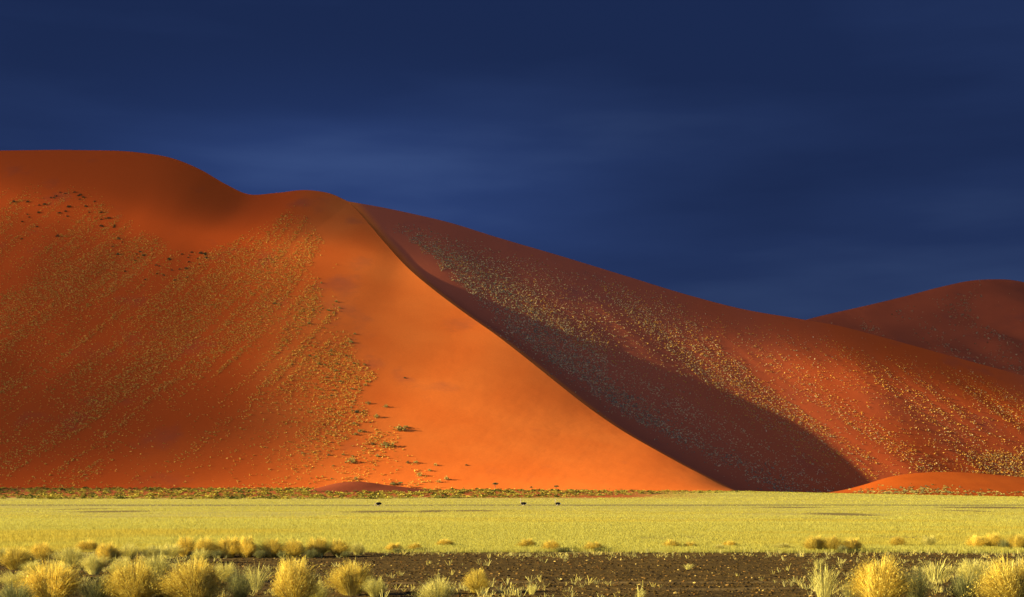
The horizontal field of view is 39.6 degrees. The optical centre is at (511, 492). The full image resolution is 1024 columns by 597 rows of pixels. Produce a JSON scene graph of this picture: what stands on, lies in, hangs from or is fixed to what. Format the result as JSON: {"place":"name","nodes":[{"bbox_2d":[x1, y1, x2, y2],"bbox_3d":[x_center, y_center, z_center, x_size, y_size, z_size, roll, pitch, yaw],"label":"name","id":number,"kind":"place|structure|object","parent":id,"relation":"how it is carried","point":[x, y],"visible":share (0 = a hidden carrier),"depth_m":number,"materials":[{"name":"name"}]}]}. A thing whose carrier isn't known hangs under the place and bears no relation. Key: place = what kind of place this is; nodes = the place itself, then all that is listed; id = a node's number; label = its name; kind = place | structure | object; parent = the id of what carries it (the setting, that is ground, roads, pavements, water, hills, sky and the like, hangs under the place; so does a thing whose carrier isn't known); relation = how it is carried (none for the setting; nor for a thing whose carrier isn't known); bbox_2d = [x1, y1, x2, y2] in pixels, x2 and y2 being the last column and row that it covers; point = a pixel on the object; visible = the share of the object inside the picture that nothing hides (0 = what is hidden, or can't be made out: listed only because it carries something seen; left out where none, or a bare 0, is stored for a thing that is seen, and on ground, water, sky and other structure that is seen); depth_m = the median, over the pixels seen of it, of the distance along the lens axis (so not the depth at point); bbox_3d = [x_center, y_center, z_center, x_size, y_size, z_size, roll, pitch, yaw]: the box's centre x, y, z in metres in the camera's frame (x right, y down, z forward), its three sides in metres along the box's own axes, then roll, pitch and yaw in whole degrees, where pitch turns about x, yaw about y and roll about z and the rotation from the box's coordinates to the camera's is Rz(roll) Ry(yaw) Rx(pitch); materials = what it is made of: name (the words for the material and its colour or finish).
{"place":"outdoors","nodes":[
{"label":"outdoors","id":0,"kind":"place"},
{"bbox_2d":[0,150,1023,492],"bbox_3d":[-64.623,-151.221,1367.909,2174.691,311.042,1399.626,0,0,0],"label":"dune","id":1,"kind":"structure","parent":0,"point":[458,384],"depth_m":985.15,"materials":[{"name":"orange sand"}]},
{"bbox_2d":[0,184,439,488],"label":"dune grass","id":2,"kind":"structure","parent":1,"relation":"on","point":[232,331],"depth_m":931.00,"materials":[{"name":"plant"}]},
{"bbox_2d":[346,457,355,463],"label":"desert shrub","id":3,"kind":"object","parent":1,"relation":"on","point":[350,460],"visible":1,"depth_m":726.53,"materials":[{"name":"beige plant"}]},
{"bbox_2d":[380,442,394,447],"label":"desert shrub","id":4,"kind":"object","parent":1,"relation":"on","point":[385,445],"visible":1,"depth_m":757.25,"materials":[{"name":"green plant"}]},
{"bbox_2d":[393,425,405,431],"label":"desert shrub","id":5,"kind":"object","parent":1,"relation":"on","point":[399,427],"visible":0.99,"depth_m":786.18,"materials":[{"name":"beige plant"}]},
{"bbox_2d":[393,225,1023,492],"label":"dune grass","id":6,"kind":"structure","parent":1,"relation":"on","point":[614,398],"depth_m":1048.46,"materials":[{"name":"plant"}]},
{"bbox_2d":[0,488,1023,596],"bbox_3d":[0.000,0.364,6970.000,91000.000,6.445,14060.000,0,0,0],"label":"ground","id":7,"kind":"structure","parent":0,"point":[717,592],"depth_m":61.26,"materials":[{"name":"yellow plant"}]},
{"bbox_2d":[0,547,7,559],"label":"grass tuft","id":8,"kind":"object","parent":7,"relation":"on","point":[3,550],"visible":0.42,"depth_m":59.08,"materials":[{"name":"yellow plant"}]},
{"bbox_2d":[0,568,28,588],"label":"grass tuft","id":9,"kind":"object","parent":7,"relation":"on","point":[6,579],"visible":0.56,"depth_m":40.63,"materials":[{"name":"yellow plant"}]},
{"bbox_2d":[0,580,40,596],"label":"grass tuft","id":10,"kind":"object","parent":7,"relation":"on","point":[10,591],"visible":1,"depth_m":34.63,"materials":[{"name":"beige plant"}]},
{"bbox_2d":[0,545,44,569],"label":"grass tuft","id":11,"kind":"object","parent":7,"relation":"on","point":[13,558],"visible":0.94,"depth_m":51.60,"materials":[{"name":"yellow plant"}]},
{"bbox_2d":[16,558,43,573],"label":"grass tuft","id":12,"kind":"object","parent":7,"relation":"on","point":[31,564],"visible":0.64,"depth_m":48.63,"materials":[{"name":"yellow plant"}]},
{"bbox_2d":[29,541,55,559],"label":"grass tuft","id":13,"kind":"object","parent":7,"relation":"on","point":[38,551],"visible":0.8,"depth_m":58.99,"materials":[{"name":"yellow plant"}]},
{"bbox_2d":[0,558,92,596],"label":"grass tuft","id":14,"kind":"object","parent":7,"relation":"on","point":[57,581],"visible":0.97,"depth_m":35.30,"materials":[{"name":"yellow plant"}]},
{"bbox_2d":[39,544,88,566],"bbox_3d":[-16.959,2.366,54.080,2.262,0.972,1.319,0,0,13],"label":"grass tuft","id":15,"kind":"object","parent":7,"relation":"on","point":[70,557],"visible":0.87,"depth_m":53.90,"materials":[{"name":"yellow plant"}]},
{"bbox_2d":[74,539,99,551],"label":"grass tuft","id":16,"kind":"object","parent":7,"relation":"on","point":[87,544],"visible":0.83,"depth_m":66.97,"materials":[{"name":"yellow plant"}]},
{"bbox_2d":[76,550,112,574],"bbox_3d":[-14.491,2.369,48.832,1.754,0.958,1.183,0,0,-3],"label":"grass tuft","id":17,"kind":"object","parent":7,"relation":"on","point":[92,565],"visible":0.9,"depth_m":48.66,"materials":[{"name":"yellow plant"}]},
{"bbox_2d":[73,574,119,596],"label":"grass tuft","id":18,"kind":"object","parent":7,"relation":"on","point":[93,590],"visible":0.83,"depth_m":35.12,"materials":[{"name":"plant"}]},
{"bbox_2d":[95,539,126,562],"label":"grass tuft","id":19,"kind":"object","parent":7,"relation":"on","point":[105,551],"visible":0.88,"depth_m":56.40,"materials":[{"name":"yellow plant"}]},
{"bbox_2d":[105,556,136,572],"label":"grass tuft","id":20,"kind":"object","parent":7,"relation":"on","point":[116,564],"visible":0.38,"depth_m":46.72,"materials":[{"name":"yellow plant"}]},
{"bbox_2d":[89,553,162,596],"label":"grass tuft","id":21,"kind":"object","parent":7,"relation":"on","point":[126,582],"visible":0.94,"depth_m":34.94,"materials":[{"name":"yellow plant"}]},
{"bbox_2d":[117,541,140,559],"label":"grass tuft","id":22,"kind":"object","parent":7,"relation":"on","point":[129,551],"visible":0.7,"depth_m":59.02,"materials":[{"name":"yellow plant"}]},
{"bbox_2d":[135,548,173,575],"bbox_3d":[-11.789,2.329,46.890,1.921,1.025,1.179,0,0,19],"label":"grass tuft","id":23,"kind":"object","parent":7,"relation":"on","point":[159,564],"visible":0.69,"depth_m":46.74,"materials":[{"name":"yellow plant"}]},
{"bbox_2d":[139,544,173,558],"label":"grass tuft","id":24,"kind":"object","parent":7,"relation":"on","point":[151,551],"visible":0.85,"depth_m":59.17,"materials":[{"name":"yellow plant"}]},
{"bbox_2d":[150,569,174,596],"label":"grass tuft","id":25,"kind":"object","parent":7,"relation":"on","point":[160,593],"visible":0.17,"depth_m":35.91,"materials":[{"name":"yellow plant"}]},
{"bbox_2d":[160,543,192,558],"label":"grass tuft","id":26,"kind":"object","parent":7,"relation":"on","point":[175,552],"visible":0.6,"depth_m":60.53,"materials":[{"name":"yellow plant"}]},
{"bbox_2d":[172,533,197,556],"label":"grass tuft","id":27,"kind":"object","parent":7,"relation":"on","point":[186,543],"visible":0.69,"depth_m":61.97,"materials":[{"name":"yellow plant"}]},
{"bbox_2d":[141,555,245,596],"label":"grass tuft","id":28,"kind":"object","parent":7,"relation":"on","point":[195,580],"visible":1,"depth_m":34.72,"materials":[{"name":"yellow plant"}]},
{"bbox_2d":[192,533,216,554],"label":"grass tuft","id":29,"kind":"object","parent":7,"relation":"on","point":[207,544],"visible":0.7,"depth_m":61.18,"materials":[{"name":"yellow plant"}]},
{"bbox_2d":[190,546,218,562],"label":"grass tuft","id":30,"kind":"object","parent":7,"relation":"on","point":[199,554],"visible":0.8,"depth_m":56.44,"materials":[{"name":"yellow plant"}]},
{"bbox_2d":[209,549,225,557],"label":"grass tuft","id":31,"kind":"object","parent":7,"relation":"on","point":[217,553],"visible":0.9,"depth_m":60.64,"materials":[{"name":"plant"}]},
{"bbox_2d":[209,534,241,557],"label":"grass tuft","id":32,"kind":"object","parent":7,"relation":"on","point":[224,546],"visible":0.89,"depth_m":61.23,"materials":[{"name":"yellow plant"}]},
{"bbox_2d":[214,561,237,581],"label":"grass tuft","id":33,"kind":"object","parent":7,"relation":"on","point":[227,568],"visible":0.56,"depth_m":44.31,"materials":[{"name":"yellow plant"}]},
{"bbox_2d":[225,566,257,596],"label":"grass tuft","id":34,"kind":"object","parent":7,"relation":"on","point":[241,592],"visible":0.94,"depth_m":36.48,"materials":[{"name":"plant"}]},
{"bbox_2d":[231,534,258,557],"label":"grass tuft","id":35,"kind":"object","parent":7,"relation":"on","point":[248,547],"visible":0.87,"depth_m":61.15,"materials":[{"name":"yellow plant"}]},
{"bbox_2d":[240,561,274,589],"bbox_3d":[-7.348,2.376,40.836,0.967,0.925,1.372,0,0,42],"label":"grass tuft","id":36,"kind":"object","parent":7,"relation":"on","point":[257,581],"visible":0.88,"depth_m":40.74,"materials":[{"name":"yellow plant"}]},
{"bbox_2d":[252,550,272,557],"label":"grass tuft","id":37,"kind":"object","parent":7,"relation":"on","point":[259,555],"visible":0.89,"depth_m":60.62,"materials":[{"name":"green plant"}]},
{"bbox_2d":[255,538,283,556],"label":"grass tuft","id":38,"kind":"object","parent":7,"relation":"on","point":[272,546],"visible":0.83,"depth_m":61.25,"materials":[{"name":"yellow plant"}]},
{"bbox_2d":[276,550,289,557],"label":"grass tuft","id":39,"kind":"object","parent":7,"relation":"on","point":[280,554],"visible":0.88,"depth_m":60.62,"materials":[{"name":"yellow plant"}]},
{"bbox_2d":[279,539,308,556],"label":"grass tuft","id":40,"kind":"object","parent":7,"relation":"on","point":[294,548],"visible":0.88,"depth_m":61.10,"materials":[{"name":"yellow plant"}]},
{"bbox_2d":[266,554,327,596],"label":"grass tuft","id":41,"kind":"object","parent":7,"relation":"on","point":[293,580],"visible":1,"depth_m":34.78,"materials":[{"name":"yellow plant"}]},
{"bbox_2d":[302,548,323,557],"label":"grass tuft","id":42,"kind":"object","parent":7,"relation":"on","point":[309,554],"visible":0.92,"depth_m":60.59,"materials":[{"name":"plant"}]},
{"bbox_2d":[304,534,330,556],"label":"grass tuft","id":43,"kind":"object","parent":7,"relation":"on","point":[321,545],"visible":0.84,"depth_m":62.00,"materials":[{"name":"yellow plant"}]},
{"bbox_2d":[310,580,332,596],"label":"grass tuft","id":44,"kind":"object","parent":7,"relation":"on","point":[322,592],"visible":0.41,"depth_m":36.42,"materials":[{"name":"plant"}]},
{"bbox_2d":[328,536,356,556],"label":"grass tuft","id":45,"kind":"object","parent":7,"relation":"on","point":[337,548],"visible":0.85,"depth_m":61.96,"materials":[{"name":"yellow plant"}]},
{"bbox_2d":[339,551,353,556],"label":"grass tuft","id":46,"kind":"object","parent":7,"relation":"on","point":[346,554],"visible":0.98,"depth_m":61.39,"materials":[{"name":"plant"}]},
{"bbox_2d":[317,558,378,594],"bbox_3d":[-4.587,2.284,38.976,1.994,1.131,1.646,0,0,-20],"label":"grass tuft","id":47,"kind":"object","parent":7,"relation":"on","point":[348,579],"visible":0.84,"depth_m":38.69,"materials":[{"name":"yellow plant"}]},
{"bbox_2d":[348,542,366,554],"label":"grass tuft","id":48,"kind":"object","parent":7,"relation":"on","point":[360,548],"visible":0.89,"depth_m":63.64,"materials":[{"name":"yellow plant"}]},
{"bbox_2d":[301,482,428,492],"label":"sand mound","id":49,"kind":"object","parent":7,"relation":"on","point":[349,487],"visible":0.81,"depth_m":645.80,"materials":[{"name":"sand"}]},
{"bbox_2d":[356,572,385,596],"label":"grass tuft","id":50,"kind":"object","parent":7,"relation":"on","point":[374,588],"visible":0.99,"depth_m":37.83,"materials":[{"name":"yellow plant"}]},
{"bbox_2d":[385,542,404,551],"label":"grass tuft","id":51,"kind":"object","parent":7,"relation":"on","point":[392,546],"visible":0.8,"depth_m":67.16,"materials":[{"name":"yellow plant"}]},
{"bbox_2d":[405,542,422,549],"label":"grass tuft","id":52,"kind":"object","parent":7,"relation":"on","point":[415,545],"visible":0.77,"depth_m":68.04,"materials":[{"name":"yellow plant"}]},
{"bbox_2d":[412,570,464,596],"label":"grass tuft","id":53,"kind":"object","parent":7,"relation":"on","point":[434,589],"visible":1,"depth_m":34.37,"materials":[{"name":"yellow plant"}]},
{"bbox_2d":[436,538,455,545],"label":"grass tuft","id":54,"kind":"object","parent":7,"relation":"on","point":[443,542],"visible":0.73,"depth_m":72.98,"materials":[{"name":"yellow plant"}]},
{"bbox_2d":[460,567,490,592],"bbox_3d":[-1.025,2.448,39.651,0.956,0.784,1.310,0,0,-10],"label":"grass tuft","id":55,"kind":"object","parent":7,"relation":"on","point":[476,580],"visible":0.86,"depth_m":39.62,"materials":[{"name":"yellow plant"}]},
{"bbox_2d":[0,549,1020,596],"bbox_3d":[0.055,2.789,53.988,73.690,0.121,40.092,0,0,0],"label":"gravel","id":56,"kind":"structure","parent":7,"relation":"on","point":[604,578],"depth_m":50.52,"materials":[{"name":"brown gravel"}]},
{"bbox_2d":[0,491,1023,553],"bbox_3d":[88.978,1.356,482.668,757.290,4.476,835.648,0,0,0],"label":"grass field","id":57,"kind":"structure","parent":7,"relation":"on","point":[425,536],"depth_m":111.70,"materials":[{"name":"yellow plant"}]},
{"bbox_2d":[0,486,1023,498],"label":"shrub belt","id":58,"kind":"object","parent":7,"relation":"on","point":[262,491],"visible":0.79,"depth_m":619.10,"materials":[{"name":"green plant"}]},
{"bbox_2d":[514,537,535,546],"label":"grass tuft","id":59,"kind":"object","parent":7,"relation":"on","point":[527,543],"visible":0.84,"depth_m":70.93,"materials":[{"name":"yellow plant"}]},
{"bbox_2d":[525,582,537,594],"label":"grass tuft","id":60,"kind":"object","parent":7,"relation":"on","point":[533,590],"visible":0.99,"depth_m":38.86,"materials":[{"name":"yellow plant"}]},
{"bbox_2d":[538,539,562,549],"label":"grass tuft","id":61,"kind":"object","parent":7,"relation":"on","point":[552,543],"visible":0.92,"depth_m":67.93,"materials":[{"name":"yellow plant"}]},
{"bbox_2d":[582,541,604,550],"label":"grass tuft","id":62,"kind":"object","parent":7,"relation":"on","point":[592,545],"visible":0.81,"depth_m":68.00,"materials":[{"name":"yellow plant"}]},
{"bbox_2d":[634,589,644,596],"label":"grass tuft","id":63,"kind":"object","parent":7,"relation":"on","point":[640,594],"visible":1,"depth_m":36.64,"materials":[{"name":"yellow plant"}]},
{"bbox_2d":[662,538,682,545],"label":"grass tuft","id":64,"kind":"object","parent":7,"relation":"on","point":[668,542],"visible":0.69,"depth_m":71.04,"materials":[{"name":"yellow plant"}]},
{"bbox_2d":[682,541,698,546],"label":"grass tuft","id":65,"kind":"object","parent":7,"relation":"on","point":[691,543],"visible":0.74,"depth_m":71.00,"materials":[{"name":"yellow plant"}]},
{"bbox_2d":[712,543,724,549],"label":"grass tuft","id":66,"kind":"object","parent":7,"relation":"on","point":[718,546],"visible":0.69,"depth_m":68.11,"materials":[{"name":"yellow plant"}]},
{"bbox_2d":[723,541,738,545],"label":"grass tuft","id":67,"kind":"object","parent":7,"relation":"on","point":[730,543],"visible":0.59,"depth_m":72.03,"materials":[{"name":"yellow plant"}]},
{"bbox_2d":[770,542,793,548],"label":"grass tuft","id":68,"kind":"object","parent":7,"relation":"on","point":[783,545],"visible":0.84,"depth_m":69.02,"materials":[{"name":"yellow plant"}]},
{"bbox_2d":[801,534,827,551],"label":"grass tuft","id":69,"kind":"object","parent":7,"relation":"on","point":[809,543],"visible":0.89,"depth_m":67.08,"materials":[{"name":"yellow plant"}]},
{"bbox_2d":[813,557,825,568],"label":"grass tuft","id":70,"kind":"object","parent":7,"relation":"on","point":[818,563],"visible":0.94,"depth_m":51.82,"materials":[{"name":"yellow plant"}]},
{"bbox_2d":[804,562,843,596],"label":"grass tuft","id":71,"kind":"object","parent":7,"relation":"on","point":[826,583],"visible":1,"depth_m":36.45,"materials":[{"name":"beige plant"}]},
{"bbox_2d":[816,533,846,551],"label":"grass tuft","id":72,"kind":"object","parent":7,"relation":"on","point":[833,542],"visible":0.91,"depth_m":67.02,"materials":[{"name":"yellow plant"}]},
{"bbox_2d":[836,545,847,552],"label":"grass tuft","id":73,"kind":"object","parent":7,"relation":"on","point":[841,549],"visible":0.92,"depth_m":66.27,"materials":[{"name":"plant"}]},
{"bbox_2d":[836,579,860,596],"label":"grass tuft","id":74,"kind":"object","parent":7,"relation":"on","point":[848,594],"visible":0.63,"depth_m":36.47,"materials":[{"name":"yellow plant"}]},
{"bbox_2d":[839,536,863,550],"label":"grass tuft","id":75,"kind":"object","parent":7,"relation":"on","point":[851,543],"visible":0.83,"depth_m":67.07,"materials":[{"name":"yellow plant"}]},
{"bbox_2d":[839,552,935,596],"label":"grass tuft","id":76,"kind":"object","parent":7,"relation":"on","point":[873,580],"visible":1,"depth_m":34.75,"materials":[{"name":"yellow plant"}]},
{"bbox_2d":[884,536,907,545],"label":"grass tuft","id":77,"kind":"object","parent":7,"relation":"on","point":[897,540],"visible":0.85,"depth_m":73.00,"materials":[{"name":"yellow plant"}]},
{"bbox_2d":[895,563,943,596],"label":"grass tuft","id":78,"kind":"object","parent":7,"relation":"on","point":[918,593],"visible":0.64,"depth_m":36.44,"materials":[{"name":"plant"}]},
{"bbox_2d":[824,472,1023,495],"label":"sand mound","id":79,"kind":"object","parent":7,"relation":"on","point":[985,483],"visible":0.76,"depth_m":804.84,"materials":[{"name":"orange sand"}]},
{"bbox_2d":[849,483,1023,495],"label":"mound scrub","id":80,"kind":"object","parent":79,"relation":"on","point":[913,491],"visible":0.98,"depth_m":778.32,"materials":[{"name":"green plant"}]},
{"bbox_2d":[921,534,937,545],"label":"grass tuft","id":81,"kind":"object","parent":7,"relation":"on","point":[927,541],"visible":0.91,"depth_m":73.07,"materials":[{"name":"yellow plant"}]},
{"bbox_2d":[906,555,958,581],"bbox_3d":[13.284,2.380,44.484,2.242,0.889,1.581,0,0,3],"label":"grass tuft","id":82,"kind":"object","parent":7,"relation":"on","point":[938,573],"visible":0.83,"depth_m":44.32,"materials":[{"name":"yellow plant"}]},
{"bbox_2d":[938,568,985,596],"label":"grass tuft","id":83,"kind":"object","parent":7,"relation":"on","point":[959,586],"visible":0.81,"depth_m":36.45,"materials":[{"name":"plant"}]},
{"bbox_2d":[953,554,995,584],"bbox_3d":[14.070,2.317,42.981,2.159,1.023,1.456,0,0,-30],"label":"grass tuft","id":84,"kind":"object","parent":7,"relation":"on","point":[962,568],"visible":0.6,"depth_m":42.70,"materials":[{"name":"yellow plant"}]},
{"bbox_2d":[963,534,992,546],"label":"grass tuft","id":85,"kind":"object","parent":7,"relation":"on","point":[975,540],"visible":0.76,"depth_m":70.98,"materials":[{"name":"yellow plant"}]},
{"bbox_2d":[961,550,1023,596],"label":"grass tuft","id":86,"kind":"object","parent":7,"relation":"on","point":[1002,581],"visible":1,"depth_m":34.26,"materials":[{"name":"yellow plant"}]},
{"bbox_2d":[983,532,1007,546],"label":"grass tuft","id":87,"kind":"object","parent":7,"relation":"on","point":[994,538],"visible":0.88,"depth_m":70.89,"materials":[{"name":"yellow plant"}]},
{"bbox_2d":[994,539,1012,547],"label":"grass tuft","id":88,"kind":"object","parent":7,"relation":"on","point":[1002,544],"visible":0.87,"depth_m":69.07,"materials":[{"name":"yellow plant"}]},
{"bbox_2d":[1003,533,1023,547],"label":"grass tuft","id":89,"kind":"object","parent":7,"relation":"on","point":[1017,542],"visible":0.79,"depth_m":69.97,"materials":[{"name":"yellow plant"}]},
{"bbox_2d":[0,546,1023,596],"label":"sparse grass","id":90,"kind":"structure","parent":0,"point":[801,585],"depth_m":52.19,"materials":[{"name":"yellow plant"}]},
{"bbox_2d":[0,0,1023,319],"label":"sky","id":91,"kind":"structure","parent":0,"point":[800,159],"materials":[{"name":"blue"}]},
{"bbox_2d":[807,279,1023,374],"bbox_3d":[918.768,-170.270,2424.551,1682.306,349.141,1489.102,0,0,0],"label":"dune","id":92,"kind":"structure","parent":0,"point":[1004,315],"depth_m":2223.89,"materials":[{"name":"sand"}]},
{"bbox_2d":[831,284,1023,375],"bbox_3d":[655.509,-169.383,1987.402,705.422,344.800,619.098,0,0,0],"label":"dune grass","id":93,"kind":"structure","parent":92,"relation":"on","point":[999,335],"depth_m":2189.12,"materials":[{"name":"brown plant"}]}
]}

